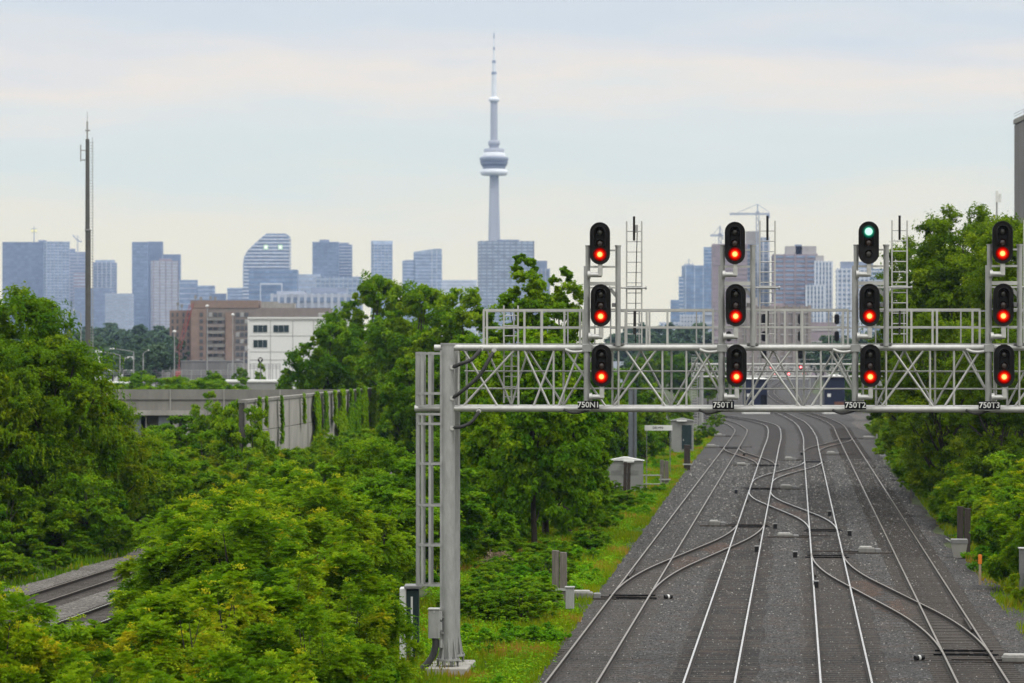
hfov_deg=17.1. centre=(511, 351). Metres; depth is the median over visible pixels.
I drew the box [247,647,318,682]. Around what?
sumac shrub
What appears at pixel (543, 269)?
city building
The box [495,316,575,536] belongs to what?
poplar tree
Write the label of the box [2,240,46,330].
city building
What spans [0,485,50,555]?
leafy bush
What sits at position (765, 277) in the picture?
city building
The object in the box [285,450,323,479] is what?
leafy bush
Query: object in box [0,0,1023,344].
sky
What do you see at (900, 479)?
leafy bush
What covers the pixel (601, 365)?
railway signal
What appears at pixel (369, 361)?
maple tree
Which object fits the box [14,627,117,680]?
sumac shrub
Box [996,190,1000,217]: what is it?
antenna pole
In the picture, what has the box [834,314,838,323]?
railway signal
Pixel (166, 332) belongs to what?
distant tree
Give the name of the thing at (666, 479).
timber post
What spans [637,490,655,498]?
weed clump
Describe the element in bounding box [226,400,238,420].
leafy bush
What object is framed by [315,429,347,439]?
sumac shrub
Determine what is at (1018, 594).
sumac shrub
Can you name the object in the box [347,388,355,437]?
ivy
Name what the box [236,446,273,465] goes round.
sumac shrub
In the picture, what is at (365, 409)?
ivy
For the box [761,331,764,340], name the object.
railway signal
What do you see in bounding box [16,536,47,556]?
leafy bush
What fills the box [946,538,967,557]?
concrete footing
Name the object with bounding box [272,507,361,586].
sumac shrub
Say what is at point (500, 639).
weed clump
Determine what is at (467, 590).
leafy bush
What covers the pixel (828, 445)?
crossover track
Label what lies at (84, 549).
leafy bush
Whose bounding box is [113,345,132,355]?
distant tree
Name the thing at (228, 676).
sumac shrub
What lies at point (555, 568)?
timber post
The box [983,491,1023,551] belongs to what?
sumac shrub
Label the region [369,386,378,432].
ivy
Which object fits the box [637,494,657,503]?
weed clump
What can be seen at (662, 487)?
weed clump
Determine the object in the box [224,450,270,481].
leafy bush
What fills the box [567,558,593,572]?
weed clump
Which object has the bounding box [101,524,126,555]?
leafy bush
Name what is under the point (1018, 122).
concrete tower
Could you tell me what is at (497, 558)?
weed clump
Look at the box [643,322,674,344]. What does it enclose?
distant tree
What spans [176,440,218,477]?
sumac shrub
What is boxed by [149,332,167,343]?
distant tree
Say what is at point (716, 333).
industrial building
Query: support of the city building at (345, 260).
on the ground at (915, 501)
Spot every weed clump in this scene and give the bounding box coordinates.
[460,623,474,633]
[460,627,495,644]
[461,585,498,600]
[466,591,504,613]
[469,643,493,651]
[473,576,499,587]
[475,675,506,682]
[482,565,532,582]
[482,633,515,645]
[488,556,528,570]
[492,590,555,615]
[496,570,559,590]
[498,621,528,637]
[518,624,565,642]
[526,552,551,568]
[528,621,571,638]
[546,540,584,555]
[549,579,582,589]
[553,531,572,536]
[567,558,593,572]
[570,536,607,549]
[577,568,601,578]
[581,547,601,556]
[608,501,632,509]
[611,515,621,522]
[626,504,651,512]
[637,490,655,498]
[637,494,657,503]
[644,456,659,462]
[650,483,667,490]
[651,460,669,467]
[677,453,693,457]
[934,512,951,523]
[960,549,978,558]
[965,557,988,569]
[968,545,1005,562]
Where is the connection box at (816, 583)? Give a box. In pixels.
[813,580,818,587]
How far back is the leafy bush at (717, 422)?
429.70 m
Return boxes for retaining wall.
[238,388,371,449]
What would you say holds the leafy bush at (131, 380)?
on the ground at (915, 501)
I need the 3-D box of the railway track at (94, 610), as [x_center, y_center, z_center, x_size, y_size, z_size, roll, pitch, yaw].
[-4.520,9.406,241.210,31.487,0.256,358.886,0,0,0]
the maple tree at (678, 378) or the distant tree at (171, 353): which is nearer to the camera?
the maple tree at (678, 378)
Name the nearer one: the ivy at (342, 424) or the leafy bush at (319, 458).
the leafy bush at (319, 458)
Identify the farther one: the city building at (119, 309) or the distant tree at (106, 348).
the city building at (119, 309)
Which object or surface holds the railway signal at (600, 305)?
attached to the signal gantry at (444, 619)
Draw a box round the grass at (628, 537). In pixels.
[0,431,1023,682]
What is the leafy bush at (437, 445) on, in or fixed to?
on the ground at (915, 501)
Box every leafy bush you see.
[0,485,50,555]
[0,542,33,580]
[2,541,30,556]
[6,622,108,674]
[13,482,84,552]
[13,554,41,579]
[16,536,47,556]
[31,546,77,570]
[43,472,139,551]
[51,529,83,550]
[63,523,116,557]
[63,533,101,559]
[76,624,126,674]
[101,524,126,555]
[102,438,192,536]
[109,376,148,388]
[114,533,137,549]
[125,373,165,388]
[129,429,187,474]
[139,475,199,522]
[141,427,182,453]
[141,448,188,476]
[145,377,178,388]
[147,414,209,448]
[154,376,207,388]
[162,423,206,448]
[163,460,228,509]
[174,379,223,388]
[177,429,243,462]
[182,390,222,446]
[188,373,238,388]
[197,399,238,452]
[208,404,282,470]
[210,377,248,388]
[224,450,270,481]
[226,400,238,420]
[263,460,367,503]
[277,450,311,471]
[283,447,323,468]
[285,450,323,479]
[325,636,399,682]
[333,485,467,598]
[336,430,379,459]
[337,432,370,472]
[340,480,420,583]
[341,428,382,465]
[352,458,520,566]
[420,432,439,475]
[425,457,439,474]
[434,484,500,544]
[435,581,488,613]
[460,567,504,587]
[460,585,515,624]
[463,533,512,561]
[464,466,522,525]
[466,559,488,574]
[475,563,515,577]
[481,560,509,573]
[485,575,526,590]
[485,583,507,595]
[487,586,563,622]
[497,530,527,551]
[497,551,524,569]
[501,526,530,540]
[505,575,564,603]
[512,552,545,568]
[516,538,582,566]
[524,553,577,583]
[570,526,613,548]
[574,504,608,517]
[585,510,620,527]
[603,502,624,519]
[606,490,642,508]
[609,480,622,493]
[631,484,650,491]
[637,424,665,460]
[662,412,694,446]
[694,428,704,445]
[697,422,717,437]
[706,412,724,426]
[864,413,884,431]
[872,425,893,460]
[879,425,893,438]
[884,446,900,462]
[896,454,934,487]
[898,458,934,493]
[923,431,980,494]
[954,450,1023,507]
[963,490,997,530]
[969,485,1020,552]
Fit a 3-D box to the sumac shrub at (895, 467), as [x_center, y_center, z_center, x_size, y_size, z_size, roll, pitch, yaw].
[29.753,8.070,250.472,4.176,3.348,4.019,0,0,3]
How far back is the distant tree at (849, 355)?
939.81 m
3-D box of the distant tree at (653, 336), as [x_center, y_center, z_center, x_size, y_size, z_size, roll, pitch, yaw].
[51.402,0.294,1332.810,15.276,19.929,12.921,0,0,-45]
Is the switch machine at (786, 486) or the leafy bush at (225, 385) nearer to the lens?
the switch machine at (786, 486)
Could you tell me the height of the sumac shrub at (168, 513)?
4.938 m
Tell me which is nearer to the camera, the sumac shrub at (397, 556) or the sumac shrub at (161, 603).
the sumac shrub at (161, 603)
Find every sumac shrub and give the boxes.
[0,567,61,682]
[0,581,90,682]
[9,610,115,671]
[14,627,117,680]
[40,635,121,682]
[50,644,153,682]
[66,609,130,676]
[101,563,324,680]
[103,504,251,614]
[109,499,311,631]
[110,587,247,682]
[112,493,253,582]
[119,513,261,612]
[122,652,243,682]
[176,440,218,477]
[185,458,234,488]
[191,642,291,682]
[192,479,282,530]
[199,551,399,672]
[205,471,231,512]
[208,471,309,523]
[219,488,367,590]
[226,463,251,485]
[229,598,396,682]
[232,469,331,501]
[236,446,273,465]
[236,452,275,486]
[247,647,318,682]
[248,459,384,513]
[249,519,422,655]
[266,473,420,588]
[270,479,382,566]
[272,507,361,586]
[276,446,299,467]
[282,481,305,495]
[305,433,341,468]
[309,434,346,446]
[313,440,349,482]
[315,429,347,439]
[328,577,428,682]
[368,433,393,442]
[867,415,888,437]
[886,446,900,472]
[890,447,904,477]
[896,452,908,465]
[920,466,962,495]
[926,461,965,514]
[929,460,991,515]
[948,474,994,527]
[953,477,990,503]
[970,484,1023,548]
[972,458,1023,511]
[981,513,1023,584]
[983,452,1023,477]
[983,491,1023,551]
[1003,573,1023,602]
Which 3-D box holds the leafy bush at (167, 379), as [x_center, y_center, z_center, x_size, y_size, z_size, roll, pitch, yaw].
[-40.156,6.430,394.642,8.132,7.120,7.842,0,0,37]
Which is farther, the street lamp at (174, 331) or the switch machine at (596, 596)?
the street lamp at (174, 331)
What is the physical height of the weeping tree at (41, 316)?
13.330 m
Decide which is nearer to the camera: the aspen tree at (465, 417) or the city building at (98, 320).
the aspen tree at (465, 417)
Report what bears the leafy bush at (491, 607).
on the ground at (915, 501)
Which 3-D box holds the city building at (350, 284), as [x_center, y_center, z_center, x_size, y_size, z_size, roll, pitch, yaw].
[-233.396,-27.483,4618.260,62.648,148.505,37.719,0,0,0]
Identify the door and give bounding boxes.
[761,395,766,404]
[834,402,843,404]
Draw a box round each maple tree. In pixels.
[132,370,151,385]
[201,370,217,388]
[230,367,249,379]
[275,320,379,392]
[317,269,424,415]
[351,343,381,423]
[353,279,474,460]
[376,355,438,459]
[403,286,508,395]
[411,333,502,448]
[435,354,503,448]
[590,356,627,463]
[604,367,647,457]
[620,356,653,394]
[637,382,667,453]
[642,351,670,389]
[663,352,696,395]
[667,390,693,419]
[692,359,717,404]
[725,372,742,400]
[845,365,861,400]
[858,360,883,419]
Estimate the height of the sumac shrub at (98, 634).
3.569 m
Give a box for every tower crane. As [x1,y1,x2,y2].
[710,226,722,243]
[730,204,769,261]
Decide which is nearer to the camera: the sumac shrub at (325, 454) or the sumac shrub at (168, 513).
the sumac shrub at (168, 513)
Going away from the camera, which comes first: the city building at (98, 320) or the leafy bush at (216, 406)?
the leafy bush at (216, 406)
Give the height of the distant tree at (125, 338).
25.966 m
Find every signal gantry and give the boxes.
[414,215,1023,675]
[691,315,881,429]
[754,365,809,386]
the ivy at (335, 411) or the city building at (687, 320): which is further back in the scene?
the city building at (687, 320)
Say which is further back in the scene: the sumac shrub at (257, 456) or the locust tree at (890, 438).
the locust tree at (890, 438)
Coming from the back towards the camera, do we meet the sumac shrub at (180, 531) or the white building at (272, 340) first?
the white building at (272, 340)
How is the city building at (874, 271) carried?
on the ground at (915, 501)
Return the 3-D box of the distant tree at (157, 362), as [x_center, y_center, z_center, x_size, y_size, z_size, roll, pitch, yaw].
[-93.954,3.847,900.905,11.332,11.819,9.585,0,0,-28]
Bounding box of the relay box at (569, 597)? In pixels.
[565,586,574,610]
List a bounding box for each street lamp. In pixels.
[110,348,133,373]
[173,330,175,375]
[206,305,208,375]
[231,313,233,375]
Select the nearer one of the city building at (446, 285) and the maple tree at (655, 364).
the maple tree at (655, 364)
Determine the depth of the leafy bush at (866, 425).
388.17 m
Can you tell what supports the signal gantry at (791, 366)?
on the ground at (915, 501)
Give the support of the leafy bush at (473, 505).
on the ground at (915, 501)
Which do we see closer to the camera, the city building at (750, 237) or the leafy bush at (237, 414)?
the leafy bush at (237, 414)
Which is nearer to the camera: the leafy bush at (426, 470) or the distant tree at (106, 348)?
the leafy bush at (426, 470)
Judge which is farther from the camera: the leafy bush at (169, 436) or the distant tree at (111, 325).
the distant tree at (111, 325)
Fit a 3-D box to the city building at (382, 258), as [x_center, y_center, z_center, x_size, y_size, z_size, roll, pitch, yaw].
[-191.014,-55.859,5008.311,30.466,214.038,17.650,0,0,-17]
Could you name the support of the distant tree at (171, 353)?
on the yard paving
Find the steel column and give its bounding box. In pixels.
[628,389,636,457]
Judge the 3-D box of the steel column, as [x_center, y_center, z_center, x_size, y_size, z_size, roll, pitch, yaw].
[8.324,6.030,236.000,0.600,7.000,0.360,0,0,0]
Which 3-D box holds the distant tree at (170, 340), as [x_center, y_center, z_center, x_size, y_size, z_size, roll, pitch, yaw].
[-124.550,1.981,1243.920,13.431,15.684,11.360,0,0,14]
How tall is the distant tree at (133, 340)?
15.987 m
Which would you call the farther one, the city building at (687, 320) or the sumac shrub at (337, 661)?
the city building at (687, 320)
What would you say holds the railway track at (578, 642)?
on the ballast ground at (753, 440)
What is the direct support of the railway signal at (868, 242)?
attached to the signal gantry at (444, 619)
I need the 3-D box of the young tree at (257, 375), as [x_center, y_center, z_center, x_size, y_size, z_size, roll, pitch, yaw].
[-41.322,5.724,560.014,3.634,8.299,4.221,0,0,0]
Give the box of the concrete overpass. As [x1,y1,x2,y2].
[99,389,349,436]
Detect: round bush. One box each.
[326,437,420,497]
[407,473,490,565]
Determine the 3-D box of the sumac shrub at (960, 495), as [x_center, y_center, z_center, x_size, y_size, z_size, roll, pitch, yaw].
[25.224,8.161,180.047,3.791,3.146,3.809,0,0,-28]
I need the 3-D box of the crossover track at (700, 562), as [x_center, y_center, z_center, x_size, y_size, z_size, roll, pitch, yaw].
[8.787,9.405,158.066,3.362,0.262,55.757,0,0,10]
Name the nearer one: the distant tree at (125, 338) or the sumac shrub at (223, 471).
the sumac shrub at (223, 471)
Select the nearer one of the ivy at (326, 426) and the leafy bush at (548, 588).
the leafy bush at (548, 588)
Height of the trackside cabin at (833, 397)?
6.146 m
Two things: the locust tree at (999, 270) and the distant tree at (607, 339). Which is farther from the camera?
the distant tree at (607, 339)
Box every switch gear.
[604,594,656,598]
[732,525,769,527]
[746,488,774,489]
[804,529,842,531]
[805,555,848,557]
[933,649,998,655]
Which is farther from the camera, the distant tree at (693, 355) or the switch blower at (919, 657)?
the distant tree at (693, 355)
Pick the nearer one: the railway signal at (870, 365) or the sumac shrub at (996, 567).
the railway signal at (870, 365)
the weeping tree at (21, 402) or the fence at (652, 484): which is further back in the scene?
the fence at (652, 484)
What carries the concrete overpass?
on the ground at (915, 501)
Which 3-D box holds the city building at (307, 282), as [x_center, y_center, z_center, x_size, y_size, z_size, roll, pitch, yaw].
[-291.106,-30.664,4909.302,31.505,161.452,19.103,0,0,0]
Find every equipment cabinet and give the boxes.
[607,457,643,491]
[670,418,693,451]
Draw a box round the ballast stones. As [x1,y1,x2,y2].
[535,458,1023,682]
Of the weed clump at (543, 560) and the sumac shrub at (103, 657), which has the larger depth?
the weed clump at (543, 560)
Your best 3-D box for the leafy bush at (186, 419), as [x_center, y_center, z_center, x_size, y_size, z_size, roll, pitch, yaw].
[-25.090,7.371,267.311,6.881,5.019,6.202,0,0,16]
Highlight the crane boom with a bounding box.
[175,303,193,376]
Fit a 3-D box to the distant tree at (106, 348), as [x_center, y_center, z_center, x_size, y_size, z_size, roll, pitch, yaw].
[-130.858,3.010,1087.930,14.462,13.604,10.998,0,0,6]
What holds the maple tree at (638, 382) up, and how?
on the ground at (915, 501)
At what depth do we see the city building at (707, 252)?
4500.00 m
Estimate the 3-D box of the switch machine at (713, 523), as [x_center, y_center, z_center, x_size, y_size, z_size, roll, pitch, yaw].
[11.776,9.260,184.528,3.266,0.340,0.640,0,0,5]
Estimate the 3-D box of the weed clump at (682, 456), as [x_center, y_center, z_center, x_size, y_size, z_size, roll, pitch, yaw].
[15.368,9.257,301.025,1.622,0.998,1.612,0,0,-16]
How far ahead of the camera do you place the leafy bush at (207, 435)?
227.81 m
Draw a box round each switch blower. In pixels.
[664,594,675,599]
[911,655,927,660]
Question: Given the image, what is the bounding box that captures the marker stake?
[978,555,981,584]
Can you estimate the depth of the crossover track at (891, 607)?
126.63 m
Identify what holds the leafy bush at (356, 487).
on the ground at (915, 501)
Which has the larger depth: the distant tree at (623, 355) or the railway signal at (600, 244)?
the distant tree at (623, 355)
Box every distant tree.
[64,329,92,342]
[78,326,92,336]
[82,336,106,352]
[84,327,108,336]
[91,342,111,355]
[92,322,118,331]
[92,328,116,338]
[93,339,120,350]
[102,332,127,348]
[102,351,122,380]
[107,329,127,347]
[112,352,141,377]
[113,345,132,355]
[119,325,148,347]
[122,324,150,347]
[123,335,143,350]
[124,347,140,355]
[131,335,154,351]
[134,344,173,387]
[134,348,152,375]
[149,325,169,333]
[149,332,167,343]
[150,342,178,371]
[151,330,169,339]
[163,336,189,376]
[165,342,177,365]
[598,333,623,344]
[604,335,632,360]
[619,352,645,381]
[621,322,645,336]
[629,329,659,355]
[631,344,652,372]
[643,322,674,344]
[656,329,692,352]
[667,341,699,367]
[669,329,694,342]
[682,351,707,369]
[690,322,711,344]
[703,354,725,375]
[798,344,821,379]
[807,335,827,380]
[810,335,846,373]
[815,342,858,374]
[831,353,859,375]
[851,339,869,361]
[867,330,882,342]
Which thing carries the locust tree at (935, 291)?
on the ground at (915, 501)
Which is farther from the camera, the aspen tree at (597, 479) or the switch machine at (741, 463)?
the switch machine at (741, 463)
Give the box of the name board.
[645,425,671,472]
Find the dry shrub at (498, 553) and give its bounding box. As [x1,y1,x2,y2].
[481,550,513,562]
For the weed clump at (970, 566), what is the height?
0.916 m
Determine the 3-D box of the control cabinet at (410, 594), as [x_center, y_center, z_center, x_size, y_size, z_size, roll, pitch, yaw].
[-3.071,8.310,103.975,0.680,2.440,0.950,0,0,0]
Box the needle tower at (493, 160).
[480,34,507,240]
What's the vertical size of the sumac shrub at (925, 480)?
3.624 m
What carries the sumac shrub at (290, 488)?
on the ground at (915, 501)
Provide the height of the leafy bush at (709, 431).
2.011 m
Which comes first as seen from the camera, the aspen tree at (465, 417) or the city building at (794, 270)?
the aspen tree at (465, 417)
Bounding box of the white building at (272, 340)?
[248,313,351,388]
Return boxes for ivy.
[257,395,262,431]
[263,396,268,427]
[279,395,284,443]
[301,392,306,423]
[313,391,323,443]
[322,390,329,431]
[332,389,338,423]
[336,388,347,435]
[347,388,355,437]
[354,387,362,438]
[360,386,370,429]
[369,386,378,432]
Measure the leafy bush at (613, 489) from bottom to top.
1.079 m
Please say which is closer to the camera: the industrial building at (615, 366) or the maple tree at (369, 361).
the maple tree at (369, 361)
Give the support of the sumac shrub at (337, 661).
on the ground at (915, 501)
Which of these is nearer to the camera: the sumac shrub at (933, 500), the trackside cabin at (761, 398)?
the sumac shrub at (933, 500)
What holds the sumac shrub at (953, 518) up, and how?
on the ground at (915, 501)
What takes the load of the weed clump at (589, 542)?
on the ground at (915, 501)
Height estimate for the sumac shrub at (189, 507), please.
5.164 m
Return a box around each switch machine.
[574,590,639,599]
[699,520,759,526]
[704,444,723,447]
[714,434,730,436]
[735,462,767,465]
[767,532,831,537]
[773,484,804,489]
[779,457,815,460]
[808,546,892,553]
[821,451,844,454]
[858,436,875,438]
[951,653,1023,663]
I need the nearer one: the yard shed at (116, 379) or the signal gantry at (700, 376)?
the signal gantry at (700, 376)
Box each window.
[253,325,267,332]
[253,339,267,347]
[273,325,289,332]
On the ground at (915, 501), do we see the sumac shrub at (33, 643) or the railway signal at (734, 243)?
the sumac shrub at (33, 643)
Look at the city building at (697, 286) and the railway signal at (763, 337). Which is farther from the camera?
the city building at (697, 286)
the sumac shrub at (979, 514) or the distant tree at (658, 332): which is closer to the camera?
the sumac shrub at (979, 514)
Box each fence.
[105,370,234,385]
[231,364,276,379]
[643,475,660,487]
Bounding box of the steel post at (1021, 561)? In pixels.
[1018,547,1023,605]
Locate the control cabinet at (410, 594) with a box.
[400,584,422,659]
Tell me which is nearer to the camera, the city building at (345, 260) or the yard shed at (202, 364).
the yard shed at (202, 364)
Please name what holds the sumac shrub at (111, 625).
on the ground at (915, 501)
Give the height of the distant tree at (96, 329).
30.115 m
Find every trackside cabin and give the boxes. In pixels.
[742,378,769,413]
[822,374,844,413]
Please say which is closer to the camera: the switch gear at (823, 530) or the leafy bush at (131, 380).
the switch gear at (823, 530)
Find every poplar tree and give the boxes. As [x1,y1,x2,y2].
[482,253,575,506]
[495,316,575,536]
[543,265,613,509]
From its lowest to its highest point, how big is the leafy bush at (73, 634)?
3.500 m
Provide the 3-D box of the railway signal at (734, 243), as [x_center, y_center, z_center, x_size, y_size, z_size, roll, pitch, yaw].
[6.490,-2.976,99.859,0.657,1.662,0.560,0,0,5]
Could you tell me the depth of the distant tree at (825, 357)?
1009.16 m
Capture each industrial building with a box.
[613,361,625,382]
[714,322,736,375]
[737,298,810,375]
[811,322,836,375]
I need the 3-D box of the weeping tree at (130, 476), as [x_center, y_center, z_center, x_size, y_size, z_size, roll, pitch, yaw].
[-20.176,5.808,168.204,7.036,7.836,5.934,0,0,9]
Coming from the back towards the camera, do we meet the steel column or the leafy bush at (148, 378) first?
the leafy bush at (148, 378)
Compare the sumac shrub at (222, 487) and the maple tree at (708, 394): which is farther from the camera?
the maple tree at (708, 394)
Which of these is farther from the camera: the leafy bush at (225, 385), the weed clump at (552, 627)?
the leafy bush at (225, 385)
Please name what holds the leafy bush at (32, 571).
on the ground at (915, 501)
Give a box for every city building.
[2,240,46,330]
[43,241,69,333]
[70,249,84,329]
[73,273,84,321]
[74,288,111,331]
[93,260,116,293]
[105,293,133,330]
[132,242,148,330]
[149,242,162,329]
[151,259,177,329]
[163,254,180,279]
[178,280,197,309]
[197,286,214,299]
[209,294,226,299]
[227,288,242,299]
[242,234,291,299]
[249,270,298,301]
[299,274,320,293]
[312,240,338,276]
[316,276,362,321]
[339,243,352,276]
[371,241,392,318]
[402,260,414,321]
[413,249,441,327]
[441,280,476,335]
[477,240,533,344]
[534,261,549,332]
[659,322,679,333]
[670,300,678,321]
[678,277,682,321]
[680,315,702,325]
[681,265,711,314]
[702,312,711,344]
[703,247,711,265]
[711,231,757,321]
[747,237,769,305]
[771,244,817,305]
[805,285,824,321]
[814,256,832,321]
[835,262,872,372]
[870,269,889,336]
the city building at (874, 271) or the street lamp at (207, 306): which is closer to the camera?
the street lamp at (207, 306)
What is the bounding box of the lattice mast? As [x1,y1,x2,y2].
[80,121,93,358]
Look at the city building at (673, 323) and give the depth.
2599.40 m
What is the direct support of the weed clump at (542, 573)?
on the ground at (915, 501)
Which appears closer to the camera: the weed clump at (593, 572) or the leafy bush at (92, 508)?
the weed clump at (593, 572)
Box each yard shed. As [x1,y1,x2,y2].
[94,356,134,383]
[144,361,169,383]
[181,360,243,380]
[226,380,277,388]
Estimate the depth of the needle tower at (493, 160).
5429.41 m
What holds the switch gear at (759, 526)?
on the railway track at (773, 446)
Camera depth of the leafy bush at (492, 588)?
128.79 m
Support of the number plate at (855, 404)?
attached to the signal gantry at (444, 619)
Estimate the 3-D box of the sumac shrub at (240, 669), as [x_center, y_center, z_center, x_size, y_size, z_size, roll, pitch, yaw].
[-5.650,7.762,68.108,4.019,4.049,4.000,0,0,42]
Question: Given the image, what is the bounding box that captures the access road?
[848,414,871,431]
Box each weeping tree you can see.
[0,280,132,521]
[0,330,138,553]
[0,334,61,522]
[70,394,170,524]
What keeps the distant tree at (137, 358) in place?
on the yard paving
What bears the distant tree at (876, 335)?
on the ground at (915, 501)
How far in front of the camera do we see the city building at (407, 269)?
5000.00 m
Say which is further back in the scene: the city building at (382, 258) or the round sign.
the city building at (382, 258)
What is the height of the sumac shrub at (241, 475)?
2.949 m
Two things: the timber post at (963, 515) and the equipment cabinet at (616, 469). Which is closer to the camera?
the timber post at (963, 515)
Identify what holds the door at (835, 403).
in the trackside cabin at (833, 397)
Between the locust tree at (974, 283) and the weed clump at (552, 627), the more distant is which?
the locust tree at (974, 283)
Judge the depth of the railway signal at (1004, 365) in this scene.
99.19 m
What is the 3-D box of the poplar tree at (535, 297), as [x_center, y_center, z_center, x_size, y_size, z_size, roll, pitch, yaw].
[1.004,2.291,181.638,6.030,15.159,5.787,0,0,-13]
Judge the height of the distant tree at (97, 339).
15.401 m
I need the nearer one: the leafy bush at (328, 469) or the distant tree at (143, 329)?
the leafy bush at (328, 469)
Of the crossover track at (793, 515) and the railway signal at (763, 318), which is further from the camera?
the railway signal at (763, 318)
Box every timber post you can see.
[552,550,566,602]
[623,461,630,492]
[659,460,670,485]
[683,445,691,469]
[957,506,970,552]
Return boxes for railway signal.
[588,222,609,278]
[588,284,610,340]
[589,344,611,400]
[723,222,744,278]
[723,284,745,340]
[724,344,746,400]
[761,314,764,322]
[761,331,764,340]
[798,351,802,358]
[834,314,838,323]
[834,331,838,341]
[856,221,878,277]
[857,284,879,340]
[858,344,880,400]
[990,221,1012,277]
[991,283,1013,340]
[991,344,1014,400]
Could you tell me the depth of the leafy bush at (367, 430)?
257.57 m
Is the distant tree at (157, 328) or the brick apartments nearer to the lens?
the brick apartments
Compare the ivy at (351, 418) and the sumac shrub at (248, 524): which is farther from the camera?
the ivy at (351, 418)
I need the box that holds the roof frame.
[260,283,281,300]
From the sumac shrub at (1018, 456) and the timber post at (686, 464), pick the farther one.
the timber post at (686, 464)
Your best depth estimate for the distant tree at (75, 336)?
1637.28 m
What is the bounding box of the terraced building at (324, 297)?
[271,288,354,316]
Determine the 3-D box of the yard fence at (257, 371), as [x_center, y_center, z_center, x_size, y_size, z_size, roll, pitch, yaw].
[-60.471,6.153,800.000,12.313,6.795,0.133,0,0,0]
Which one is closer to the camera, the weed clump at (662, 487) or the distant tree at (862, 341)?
the weed clump at (662, 487)
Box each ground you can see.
[1,471,395,628]
[3,379,1023,678]
[530,412,1023,682]
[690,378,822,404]
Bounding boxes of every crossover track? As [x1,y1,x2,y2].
[601,522,773,596]
[717,447,778,467]
[740,490,848,532]
[745,461,821,483]
[796,553,1005,659]
[797,438,858,452]
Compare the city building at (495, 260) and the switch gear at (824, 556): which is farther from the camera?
the city building at (495, 260)
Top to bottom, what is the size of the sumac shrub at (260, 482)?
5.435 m
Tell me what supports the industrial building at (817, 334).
on the ground at (915, 501)
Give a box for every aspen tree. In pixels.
[434,412,500,498]
[460,344,542,528]
[471,324,605,542]
[541,340,628,532]
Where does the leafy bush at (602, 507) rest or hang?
on the ground at (915, 501)
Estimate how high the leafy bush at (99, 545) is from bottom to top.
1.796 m
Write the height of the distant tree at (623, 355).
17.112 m
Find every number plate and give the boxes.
[578,401,598,408]
[713,401,733,408]
[845,401,865,408]
[979,401,999,409]
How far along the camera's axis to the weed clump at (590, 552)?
157.55 m
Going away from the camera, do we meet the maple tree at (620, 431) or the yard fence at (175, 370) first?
the maple tree at (620, 431)
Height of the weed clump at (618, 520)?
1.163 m
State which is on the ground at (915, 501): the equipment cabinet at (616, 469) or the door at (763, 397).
the equipment cabinet at (616, 469)
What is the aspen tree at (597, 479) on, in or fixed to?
on the ground at (915, 501)
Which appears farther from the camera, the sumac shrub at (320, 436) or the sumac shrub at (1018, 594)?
the sumac shrub at (320, 436)
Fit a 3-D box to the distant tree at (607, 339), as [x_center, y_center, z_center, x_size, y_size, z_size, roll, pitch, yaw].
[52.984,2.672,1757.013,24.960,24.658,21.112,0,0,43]
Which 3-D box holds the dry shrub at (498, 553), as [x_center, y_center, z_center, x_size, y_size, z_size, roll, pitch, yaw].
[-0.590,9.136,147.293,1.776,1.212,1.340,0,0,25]
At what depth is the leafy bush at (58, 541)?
161.31 m
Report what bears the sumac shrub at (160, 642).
on the ground at (915, 501)
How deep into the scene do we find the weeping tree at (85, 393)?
160.50 m
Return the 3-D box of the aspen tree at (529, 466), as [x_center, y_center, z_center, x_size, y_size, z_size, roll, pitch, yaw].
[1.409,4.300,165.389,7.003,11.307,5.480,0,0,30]
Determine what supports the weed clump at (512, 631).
on the ground at (915, 501)
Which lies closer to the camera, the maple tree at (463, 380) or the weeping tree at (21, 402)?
the weeping tree at (21, 402)
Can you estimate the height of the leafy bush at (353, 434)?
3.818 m
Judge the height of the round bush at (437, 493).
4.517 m
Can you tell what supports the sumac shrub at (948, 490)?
on the ground at (915, 501)
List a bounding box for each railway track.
[4,559,140,620]
[50,601,118,628]
[534,412,747,682]
[666,412,786,682]
[767,378,891,682]
[767,378,1023,682]
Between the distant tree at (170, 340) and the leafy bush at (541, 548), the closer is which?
the leafy bush at (541, 548)
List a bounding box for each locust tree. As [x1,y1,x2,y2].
[858,235,965,461]
[881,201,1022,463]
[881,244,977,466]
[881,308,998,497]
[933,317,1023,477]
[950,220,1023,460]
[958,227,1022,344]
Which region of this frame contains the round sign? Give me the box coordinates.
[258,357,262,379]
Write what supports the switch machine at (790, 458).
on the ballast ground at (753, 440)
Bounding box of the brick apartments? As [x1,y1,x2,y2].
[170,295,332,377]
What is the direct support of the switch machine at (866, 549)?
on the ballast ground at (753, 440)
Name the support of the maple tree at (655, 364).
on the ground at (915, 501)
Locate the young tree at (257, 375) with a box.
[254,362,265,379]
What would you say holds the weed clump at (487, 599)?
on the ground at (915, 501)
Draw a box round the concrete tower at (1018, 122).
[1013,109,1023,222]

